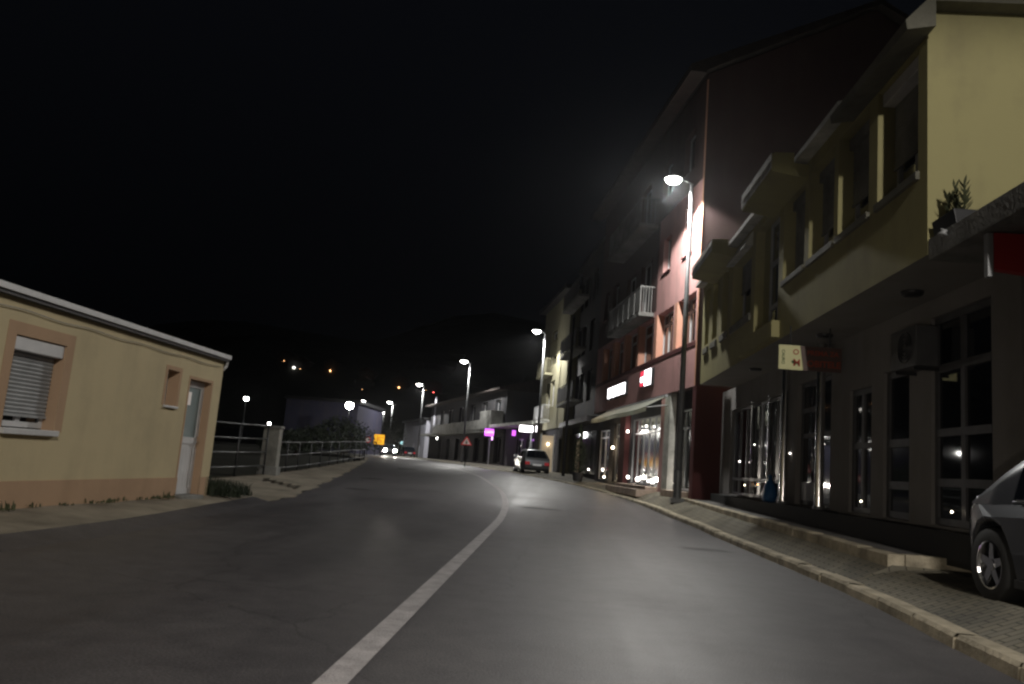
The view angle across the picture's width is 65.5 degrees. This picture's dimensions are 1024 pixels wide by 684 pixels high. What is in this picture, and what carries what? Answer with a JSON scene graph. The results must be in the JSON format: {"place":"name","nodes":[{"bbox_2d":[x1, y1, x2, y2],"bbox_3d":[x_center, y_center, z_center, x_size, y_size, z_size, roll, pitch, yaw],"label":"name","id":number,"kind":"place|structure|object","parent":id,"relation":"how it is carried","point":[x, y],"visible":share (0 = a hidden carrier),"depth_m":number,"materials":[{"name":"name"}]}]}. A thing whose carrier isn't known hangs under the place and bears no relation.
{"place":"outdoors","nodes":[
{"label":"outdoors","id":0,"kind":"place"},
{"bbox_2d":[0,491,177,510],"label":"grass","id":1,"kind":"structure","parent":0,"point":[13,506],"depth_m":11.59,"materials":[{"name":"green plant"}]},
{"bbox_2d":[0,494,252,533],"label":"sandy verge","id":2,"kind":"structure","parent":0,"point":[29,519],"depth_m":10.56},
{"bbox_2d":[207,474,253,496],"bbox_3d":[-5.923,2.907,16.356,1.357,0.400,2.261,4,-9,4],"label":"weed clump","id":3,"kind":"object","parent":2,"relation":"on","point":[224,489],"visible":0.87,"depth_m":15.64,"materials":[{"name":"green plant"}]},
{"bbox_2d":[0,496,269,551],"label":"pavement","id":4,"kind":"structure","parent":0,"point":[25,539],"depth_m":9.88,"materials":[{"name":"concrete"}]},
{"bbox_2d":[209,440,469,501],"bbox_3d":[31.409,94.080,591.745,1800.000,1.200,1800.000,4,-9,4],"label":"ground","id":5,"kind":"structure","parent":0,"point":[228,459],"depth_m":42.35,"materials":[{"name":"soil"}]},
{"bbox_2d":[241,396,248,436],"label":"yard lamp","id":6,"kind":"object","parent":5,"relation":"on","point":[246,398],"visible":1,"depth_m":122.13,"materials":[{"name":"grey glass"}]},
{"bbox_2d":[255,429,317,455],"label":"bush","id":7,"kind":"object","parent":5,"relation":"on","point":[287,436],"visible":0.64,"depth_m":49.83,"materials":[{"name":"green plant"}]},
{"bbox_2d":[211,456,368,500],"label":"pavement","id":8,"kind":"structure","parent":5,"relation":"on","point":[308,479],"depth_m":24.78,"materials":[{"name":"grey concrete"}]},
{"bbox_2d":[210,421,269,477],"bbox_3d":[-8.741,3.173,23.142,0.202,1.949,7.744,4,-9,7],"label":"tube fence","id":9,"kind":"object","parent":8,"relation":"on","point":[237,451],"visible":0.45,"depth_m":24.83,"materials":[{"name":"metal"}]},
{"bbox_2d":[256,425,284,475],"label":"gate pillar","id":10,"kind":"structure","parent":8,"relation":"on","point":[272,467],"depth_m":27.08,"materials":[{"name":"concrete"}]},
{"bbox_2d":[263,478,299,486],"bbox_3d":[-6.793,4.114,23.318,0.542,0.065,3.714,10,-10,-33],"label":"dirt streak","id":11,"kind":"object","parent":8,"relation":"on","point":[267,479],"visible":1,"depth_m":23.43,"materials":[{"name":"brown soil"}]},
{"bbox_2d":[280,441,365,472],"bbox_3d":[-8.752,5.686,40.195,0.783,1.846,25.101,5,-9,-3],"label":"tube fence","id":12,"kind":"object","parent":8,"relation":"on","point":[330,451],"visible":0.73,"depth_m":35.37,"materials":[{"name":"metal"}]},
{"bbox_2d":[282,424,347,454],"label":"bush","id":13,"kind":"object","parent":5,"relation":"on","point":[320,432],"visible":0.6,"depth_m":58.10,"materials":[{"name":"green plant"}]},
{"bbox_2d":[296,450,361,456],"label":"verge","id":14,"kind":"structure","parent":5,"relation":"on","point":[347,454],"depth_m":69.87,"materials":[{"name":"soil"}]},
{"bbox_2d":[281,395,385,454],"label":"warehouse","id":15,"kind":"structure","parent":5,"relation":"on","point":[301,411],"depth_m":96.29,"materials":[{"name":"grey metal"}]},
{"bbox_2d":[308,415,381,455],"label":"bush","id":16,"kind":"object","parent":5,"relation":"on","point":[334,427],"visible":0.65,"depth_m":62.13,"materials":[{"name":"green plant"}]},
{"bbox_2d":[330,423,368,453],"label":"bush","id":17,"kind":"object","parent":5,"relation":"on","point":[357,435],"visible":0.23,"depth_m":74.16,"materials":[{"name":"green plant"}]},
{"bbox_2d":[345,401,353,440],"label":"yard lamp","id":18,"kind":"object","parent":5,"relation":"on","point":[349,405],"visible":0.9,"depth_m":88.77,"materials":[{"name":"grey glass"}]},
{"bbox_2d":[381,415,405,447],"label":"tree","id":19,"kind":"object","parent":5,"relation":"on","point":[388,429],"visible":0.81,"depth_m":125.57,"materials":[{"name":"green plant"}]},
{"bbox_2d":[402,417,430,457],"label":"white house","id":20,"kind":"structure","parent":5,"relation":"on","point":[411,429],"depth_m":116.60,"materials":[{"name":"grey paint"}]},
{"bbox_2d":[420,380,540,465],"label":"balcony building","id":21,"kind":"structure","parent":5,"relation":"on","point":[516,402],"depth_m":81.14,"materials":[{"name":"grey concrete"}]},
{"bbox_2d":[497,438,500,462],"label":"shop window","id":22,"kind":"structure","parent":21,"relation":"in","point":[499,443],"depth_m":75.95,"materials":[{"name":"black glass"}]},
{"bbox_2d":[487,421,540,466],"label":"shop row","id":23,"kind":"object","parent":5,"relation":"on","point":[517,443],"visible":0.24,"depth_m":69.33,"materials":[{"name":"grey concrete"}]},
{"bbox_2d":[484,428,494,436],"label":"lit sign","id":24,"kind":"object","parent":23,"relation":"attached to","point":[488,431],"visible":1,"depth_m":71.80,"materials":[{"name":"purple plastic"}]},
{"bbox_2d":[517,439,523,455],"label":"shop window","id":25,"kind":"structure","parent":23,"relation":"in","point":[520,444],"depth_m":68.81,"materials":[{"name":"glass"}]},
{"bbox_2d":[519,425,533,432],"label":"lit sign","id":26,"kind":"object","parent":23,"relation":"attached to","point":[525,428],"visible":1,"depth_m":59.73,"materials":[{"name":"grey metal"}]},
{"bbox_2d":[528,439,533,448],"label":"shop window","id":27,"kind":"structure","parent":23,"relation":"in","point":[532,442],"depth_m":65.78,"materials":[{"name":"glass"}]},
{"bbox_2d":[533,283,581,473],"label":"beige building","id":28,"kind":"structure","parent":5,"relation":"on","point":[558,329],"depth_m":57.02,"materials":[{"name":"white paint"}]},
{"bbox_2d":[540,434,554,471],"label":"shop entrance","id":29,"kind":"object","parent":28,"relation":"attached to","point":[547,442],"visible":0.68,"depth_m":55.48,"materials":[{"name":"beige paint"}]},
{"bbox_2d":[556,236,604,478],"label":"apartment block","id":30,"kind":"structure","parent":5,"relation":"on","point":[588,302],"depth_m":48.70,"materials":[{"name":"paint"}]},
{"bbox_2d":[567,430,597,474],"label":"shop window","id":31,"kind":"structure","parent":30,"relation":"in","point":[590,437],"depth_m":45.72,"materials":[{"name":"black glass"}]},
{"bbox_2d":[591,0,965,528],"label":"pink building","id":32,"kind":"structure","parent":5,"relation":"on","point":[724,126],"depth_m":28.27,"materials":[{"name":"paint"}]},
{"bbox_2d":[598,430,609,479],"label":"shop window","id":33,"kind":"structure","parent":32,"relation":"in","point":[605,435],"depth_m":40.49,"materials":[{"name":"black glass"}]},
{"bbox_2d":[608,349,611,378],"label":"window","id":34,"kind":"structure","parent":32,"relation":"in","point":[610,357],"depth_m":40.71,"materials":[{"name":"black glass"}]},
{"bbox_2d":[614,424,619,480],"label":"shop window","id":35,"kind":"structure","parent":32,"relation":"in","point":[618,425],"depth_m":37.72,"materials":[{"name":"silver metal"}]},
{"bbox_2d":[607,381,627,399],"bbox_3d":[4.865,2.274,36.858,0.140,0.600,3.600,5,-9,-5],"label":"lit sign","id":36,"kind":"object","parent":32,"relation":"attached to","point":[618,390],"visible":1,"depth_m":36.36,"materials":[{"name":"white plastic"}]},
{"bbox_2d":[619,341,623,373],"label":"window","id":37,"kind":"structure","parent":32,"relation":"in","point":[621,345],"depth_m":38.30,"materials":[{"name":"black glass"}]},
{"bbox_2d":[629,277,635,317],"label":"window","id":38,"kind":"structure","parent":32,"relation":"in","point":[633,284],"depth_m":36.81,"materials":[{"name":"black glass"}]},
{"bbox_2d":[630,333,636,368],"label":"window","id":39,"kind":"structure","parent":32,"relation":"in","point":[634,338],"depth_m":35.87,"materials":[{"name":"black glass"}]},
{"bbox_2d":[630,415,660,485],"bbox_3d":[5.507,4.391,32.093,0.058,2.730,5.280,5,-9,-5],"label":"shop window","id":40,"kind":"structure","parent":32,"relation":"in","point":[645,448],"depth_m":32.51,"materials":[{"name":"clear glass"}]},
{"bbox_2d":[640,367,654,387],"bbox_3d":[5.371,1.434,31.648,0.152,0.680,1.600,5,-9,-5],"label":"lit sign","id":41,"kind":"object","parent":32,"relation":"attached to","point":[647,378],"visible":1,"depth_m":31.33,"materials":[{"name":"white plastic"}]},
{"bbox_2d":[644,263,651,311],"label":"window","id":42,"kind":"structure","parent":32,"relation":"in","point":[649,268],"depth_m":34.04,"materials":[{"name":"black glass"}]},
{"bbox_2d":[644,323,653,362],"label":"window","id":43,"kind":"structure","parent":32,"relation":"in","point":[650,329],"depth_m":33.31,"materials":[{"name":"black glass"}]},
{"bbox_2d":[646,190,651,222],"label":"window","id":44,"kind":"structure","parent":32,"relation":"in","point":[648,214],"depth_m":35.27,"materials":[{"name":"black glass"}]},
{"bbox_2d":[662,311,673,354],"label":"window","id":45,"kind":"structure","parent":32,"relation":"in","point":[668,319],"depth_m":30.54,"materials":[{"name":"white glass"}]},
{"bbox_2d":[668,239,671,268],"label":"window","id":46,"kind":"structure","parent":32,"relation":"in","point":[670,242],"depth_m":31.09,"materials":[{"name":"grey glass"}]},
{"bbox_2d":[668,164,672,195],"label":"window","id":47,"kind":"structure","parent":32,"relation":"in","point":[670,169],"depth_m":32.14,"materials":[{"name":"black glass"}]},
{"bbox_2d":[682,409,691,489],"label":"shop window","id":48,"kind":"structure","parent":32,"relation":"in","point":[687,411],"depth_m":27.27,"materials":[{"name":"glass"}]},
{"bbox_2d":[687,296,696,342],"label":"window","id":49,"kind":"structure","parent":32,"relation":"in","point":[692,303],"depth_m":27.76,"materials":[{"name":"white plastic"}]},
{"bbox_2d":[691,208,693,250],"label":"window","id":50,"kind":"structure","parent":32,"relation":"in","point":[693,208],"depth_m":28.46,"materials":[{"name":"white plastic"}]},
{"bbox_2d":[690,135,695,170],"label":"window","id":51,"kind":"structure","parent":32,"relation":"in","point":[692,155],"depth_m":29.34,"materials":[{"name":"black glass"}]},
{"bbox_2d":[146,313,545,441],"bbox_3d":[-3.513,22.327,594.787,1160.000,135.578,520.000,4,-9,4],"label":"hill","id":52,"kind":"structure","parent":0,"point":[495,350],"depth_m":443.77,"materials":[{"name":"soil"},{"name":"leaf"}]},
{"bbox_2d":[277,348,297,360],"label":"hillside house","id":53,"kind":"structure","parent":52,"relation":"on","point":[285,354],"depth_m":415.56,"materials":[{"name":"tile"}]},
{"bbox_2d":[287,355,303,368],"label":"hillside house","id":54,"kind":"structure","parent":52,"relation":"on","point":[295,364],"depth_m":405.48,"materials":[{"name":"tile"}]},
{"bbox_2d":[292,356,313,369],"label":"hillside house","id":55,"kind":"structure","parent":52,"relation":"on","point":[308,364],"depth_m":405.51,"materials":[{"name":"tile"}]},
{"bbox_2d":[323,358,343,371],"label":"hillside house","id":56,"kind":"structure","parent":52,"relation":"on","point":[332,365],"depth_m":407.55,"materials":[{"name":"tile"}]},
{"bbox_2d":[354,376,375,389],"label":"hillside house","id":57,"kind":"structure","parent":52,"relation":"on","point":[363,382],"depth_m":385.57,"materials":[{"name":"tile"}]},
{"bbox_2d":[358,367,377,379],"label":"hillside house","id":58,"kind":"structure","parent":52,"relation":"on","point":[369,373],"depth_m":401.59,"materials":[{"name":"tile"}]},
{"bbox_2d":[391,374,410,388],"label":"hillside house","id":59,"kind":"structure","parent":52,"relation":"on","point":[400,381],"depth_m":395.53,"materials":[{"name":"tile"}]},
{"bbox_2d":[418,378,430,389],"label":"hillside house","id":60,"kind":"structure","parent":52,"relation":"on","point":[424,381],"depth_m":397.61,"materials":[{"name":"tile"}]},
{"bbox_2d":[426,379,444,392],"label":"hillside house","id":61,"kind":"structure","parent":52,"relation":"on","point":[434,385],"depth_m":395.55,"materials":[{"name":"tile"}]},
{"bbox_2d":[0,0,925,454],"label":"sky","id":62,"kind":"structure","parent":0,"point":[362,170],"materials":[{"name":"black"}]},
{"bbox_2d":[0,454,1023,683],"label":"road","id":63,"kind":"structure","parent":0,"point":[584,585],"depth_m":6.80,"materials":[{"name":"grey asphalt"}]},
{"bbox_2d":[374,434,384,455],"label":"direction sign","id":64,"kind":"object","parent":63,"relation":"on","point":[380,437],"visible":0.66,"depth_m":84.23,"materials":[{"name":"orange"}]},
{"bbox_2d":[380,444,397,456],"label":"oncoming car","id":65,"kind":"object","parent":63,"relation":"on","point":[389,449],"visible":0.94,"depth_m":93.13,"materials":[{"name":"grey paint"}]},
{"bbox_2d":[312,463,507,683],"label":"road marking","id":66,"kind":"object","parent":63,"relation":"on","point":[349,665],"visible":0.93,"depth_m":5.86,"materials":[{"name":"paint"}]},
{"bbox_2d":[461,437,471,466],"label":"warning sign","id":67,"kind":"object","parent":63,"relation":"on","point":[466,441],"visible":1,"depth_m":55.77,"materials":[{"name":"red metal"}]},
{"bbox_2d":[522,507,560,510],"bbox_3d":[0.748,4.576,21.889,1.334,0.009,0.707,4,-9,4],"label":"road patch","id":68,"kind":"object","parent":63,"relation":"on","point":[541,508],"visible":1,"depth_m":21.82,"materials":[{"name":"grey asphalt"}]},
{"bbox_2d":[684,547,733,552],"bbox_3d":[3.384,3.619,13.897,0.972,0.001,0.499,4,-9,4],"label":"road patch","id":69,"kind":"object","parent":63,"relation":"on","point":[708,549],"visible":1,"depth_m":13.85,"materials":[{"name":"grey asphalt"}]},
{"bbox_2d":[473,466,1023,682],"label":"kerb","id":70,"kind":"structure","parent":63,"relation":"on","point":[1002,658],"depth_m":8.11,"materials":[{"name":"concrete"}]},
{"bbox_2d":[379,454,1023,653],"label":"paved strip","id":71,"kind":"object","parent":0,"point":[957,598],"visible":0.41,"depth_m":9.46,"materials":[{"name":"grey concrete"}]},
{"bbox_2d":[399,447,415,456],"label":"parked car","id":72,"kind":"object","parent":71,"relation":"on","point":[408,451],"visible":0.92,"depth_m":110.14,"materials":[{"name":"grey paint"}]},
{"bbox_2d":[415,383,423,458],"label":"street lamp","id":73,"kind":"object","parent":71,"relation":"on","point":[419,384],"visible":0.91,"depth_m":104.32,"materials":[{"name":"grey metal"}]},
{"bbox_2d":[460,360,470,461],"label":"street lamp","id":74,"kind":"object","parent":71,"relation":"on","point":[462,452],"visible":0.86,"depth_m":74.15,"materials":[{"name":"grey metal"}]},
{"bbox_2d":[513,449,549,473],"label":"parked car","id":75,"kind":"object","parent":71,"relation":"on","point":[533,460],"visible":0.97,"depth_m":47.36,"materials":[{"name":"silver metal"}]},
{"bbox_2d":[532,329,545,449],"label":"street lamp","id":76,"kind":"object","parent":71,"relation":"on","point":[536,331],"visible":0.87,"depth_m":55.06,"materials":[{"name":"grey metal"}]},
{"bbox_2d":[561,316,574,475],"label":"utility mast","id":77,"kind":"object","parent":71,"relation":"on","point":[567,410],"visible":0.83,"depth_m":45.84,"materials":[{"name":"grey metal"}]},
{"bbox_2d":[569,424,587,480],"bbox_3d":[3.333,5.462,39.391,0.954,2.803,0.969,4,-9,4],"label":"potted conifer","id":78,"kind":"object","parent":71,"relation":"on","point":[577,476],"visible":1,"depth_m":39.25,"materials":[{"name":"green plant"}]},
{"bbox_2d":[664,174,693,502],"bbox_3d":[5.234,-0.269,25.818,1.122,10.730,0.540,4,-9,4],"label":"street lamp","id":79,"kind":"object","parent":71,"relation":"on","point":[673,179],"visible":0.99,"depth_m":25.61,"materials":[{"name":"grey metal"}]},
{"bbox_2d":[693,499,936,556],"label":"forecourt","id":80,"kind":"structure","parent":71,"relation":"on","point":[887,547],"depth_m":13.18,"materials":[{"name":"grey concrete"}]},
{"bbox_2d":[684,498,971,572],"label":"forecourt kerb","id":81,"kind":"structure","parent":71,"relation":"on","point":[876,555],"depth_m":11.36,"materials":[{"name":"concrete"}]},
{"bbox_2d":[692,0,1023,570],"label":"yellow building","id":82,"kind":"structure","parent":71,"relation":"on","point":[844,207],"depth_m":11.62,"materials":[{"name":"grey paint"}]},
{"bbox_2d":[741,258,751,316],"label":"window","id":83,"kind":"structure","parent":82,"relation":"in","point":[747,269],"depth_m":19.79,"materials":[{"name":"black glass"}]},
{"bbox_2d":[732,396,781,500],"bbox_3d":[6.543,2.865,21.148,0.058,2.490,5.880,4,-9,4],"label":"shop window","id":84,"kind":"structure","parent":82,"relation":"in","point":[742,417],"depth_m":21.34,"materials":[{"name":"black glass"}]},
{"bbox_2d":[761,474,777,501],"bbox_3d":[6.051,3.425,18.664,0.373,0.651,0.418,4,-9,4],"label":"rubbish bag","id":85,"kind":"object","parent":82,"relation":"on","point":[769,493],"visible":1,"depth_m":18.51,"materials":[{"name":"blue plastic"}]},
{"bbox_2d":[769,217,779,320],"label":"window","id":86,"kind":"structure","parent":82,"relation":"in","point":[775,229],"depth_m":17.16,"materials":[{"name":"black glass"}]},
{"bbox_2d":[777,369,789,503],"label":"steel column","id":87,"kind":"structure","parent":82,"relation":"attached to","point":[784,440],"depth_m":17.65,"materials":[{"name":"white metal"}]},
{"bbox_2d":[793,190,805,269],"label":"window","id":88,"kind":"structure","parent":82,"relation":"in","point":[799,205],"depth_m":15.41,"materials":[{"name":"black glass"}]},
{"bbox_2d":[800,381,815,505],"bbox_3d":[6.307,2.146,16.920,0.128,2.590,1.170,4,-9,4],"label":"shop door","id":89,"kind":"structure","parent":82,"relation":"in","point":[807,468],"depth_m":17.07,"materials":[{"name":"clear glass"}]},
{"bbox_2d":[778,326,841,372],"bbox_3d":[5.275,0.123,14.092,1.086,0.784,0.046,4,-9,4],"label":"shop board","id":90,"kind":"object","parent":82,"relation":"hanging from","point":[809,358],"visible":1,"depth_m":14.05,"materials":[{"name":"beige"}]},
{"bbox_2d":[812,343,826,509],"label":"steel column","id":91,"kind":"structure","parent":82,"relation":"attached to","point":[819,440],"depth_m":15.27,"materials":[{"name":"white metal"}]},
{"bbox_2d":[820,158,834,245],"bbox_3d":[5.552,-2.303,13.511,0.280,1.625,1.260,4,-9,4],"label":"window","id":92,"kind":"structure","parent":82,"relation":"in","point":[827,176],"depth_m":13.85,"materials":[{"name":"black glass"}]},
{"bbox_2d":[823,376,831,507],"bbox_3d":[6.284,1.977,15.833,0.058,2.590,0.990,4,-9,4],"label":"shop window","id":93,"kind":"structure","parent":82,"relation":"in","point":[828,379],"depth_m":15.88,"materials":[{"name":"black glass"}]},
{"bbox_2d":[850,119,869,219],"bbox_3d":[5.475,-2.530,12.071,0.280,1.625,1.240,4,-9,4],"label":"window","id":94,"kind":"structure","parent":82,"relation":"in","point":[859,143],"depth_m":12.37,"materials":[{"name":"black glass"}]},
{"bbox_2d":[851,387,871,513],"bbox_3d":[6.111,1.883,13.824,0.058,2.140,0.980,4,-9,4],"label":"shop window","id":95,"kind":"structure","parent":82,"relation":"in","point":[862,399],"depth_m":13.89,"materials":[{"name":"black glass"}]},
{"bbox_2d":[886,372,908,519],"bbox_3d":[6.040,1.580,12.381,0.058,2.290,0.930,4,-9,4],"label":"shop door","id":96,"kind":"structure","parent":82,"relation":"in","point":[897,480],"depth_m":12.47,"materials":[{"name":"black glass"}]},
{"bbox_2d":[883,56,917,185],"bbox_3d":[5.343,-2.778,10.525,0.380,1.625,1.240,4,-9,4],"label":"window","id":97,"kind":"structure","parent":82,"relation":"in","point":[902,96],"depth_m":10.76,"materials":[{"name":"black glass"}]},
{"bbox_2d":[891,325,938,375],"bbox_3d":[5.896,0.139,11.602,0.436,0.630,0.850,4,-9,4],"label":"air conditioner","id":98,"kind":"object","parent":82,"relation":"attached to","point":[914,348],"visible":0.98,"depth_m":11.25,"materials":[{"name":"grey metal"}]},
{"bbox_2d":[935,298,992,528],"bbox_3d":[5.960,0.977,10.478,0.058,2.890,1.580,4,-9,4],"label":"shop window","id":99,"kind":"structure","parent":82,"relation":"in","point":[963,380],"depth_m":10.51,"materials":[{"name":"black glass"}]},
{"bbox_2d":[929,182,1023,263],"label":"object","id":100,"kind":"structure","parent":82,"relation":"attached to","point":[962,241],"depth_m":8.35,"materials":[{"name":"concrete"}]},
{"bbox_2d":[937,228,947,236],"bbox_3d":[4.788,-1.223,8.864,0.109,0.090,0.110,8,-9,-21],"label":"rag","id":101,"kind":"object","parent":100,"relation":"hanging from","point":[942,233],"visible":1,"depth_m":8.83,"materials":[{"name":"grey fabric"}]},
{"bbox_2d":[932,174,975,235],"bbox_3d":[5.055,-1.567,9.091,0.278,0.639,0.537,4,-9,4],"label":"plant trough","id":102,"kind":"object","parent":100,"relation":"on","point":[956,213],"visible":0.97,"depth_m":8.97,"materials":[{"name":"grey metal"}]},
{"bbox_2d":[984,233,1023,277],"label":"hanging sign","id":103,"kind":"object","parent":100,"relation":"hanging from","point":[1003,252],"visible":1,"depth_m":8.09,"materials":[{"name":"red plastic"}]},
{"bbox_2d":[969,461,1023,601],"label":"parked car","id":104,"kind":"object","parent":71,"relation":"on","point":[996,526],"visible":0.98,"depth_m":7.46,"materials":[{"name":"grey paint"}]},
{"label":"sandy yard","id":105,"kind":"structure","parent":0,"visible":0},
{"bbox_2d":[0,280,231,508],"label":"annex building","id":106,"kind":"structure","parent":105,"relation":"on","point":[96,406],"depth_m":11.55,"materials":[{"name":"beige paint"}]},
{"bbox_2d":[0,335,64,436],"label":"window","id":107,"kind":"structure","parent":106,"relation":"in","point":[32,362],"depth_m":10.28,"materials":[{"name":"white plastic"}]},
{"bbox_2d":[163,371,177,408],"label":"window","id":108,"kind":"structure","parent":106,"relation":"in","point":[168,406],"depth_m":13.76,"materials":[{"name":"grey plastic"}]},
{"bbox_2d":[175,381,204,493],"bbox_3d":[-5.949,1.746,14.592,0.116,2.050,0.840,4,-9,5],"label":"door","id":109,"kind":"structure","parent":106,"relation":"in","point":[189,442],"depth_m":14.74,"materials":[{"name":"white plastic"}]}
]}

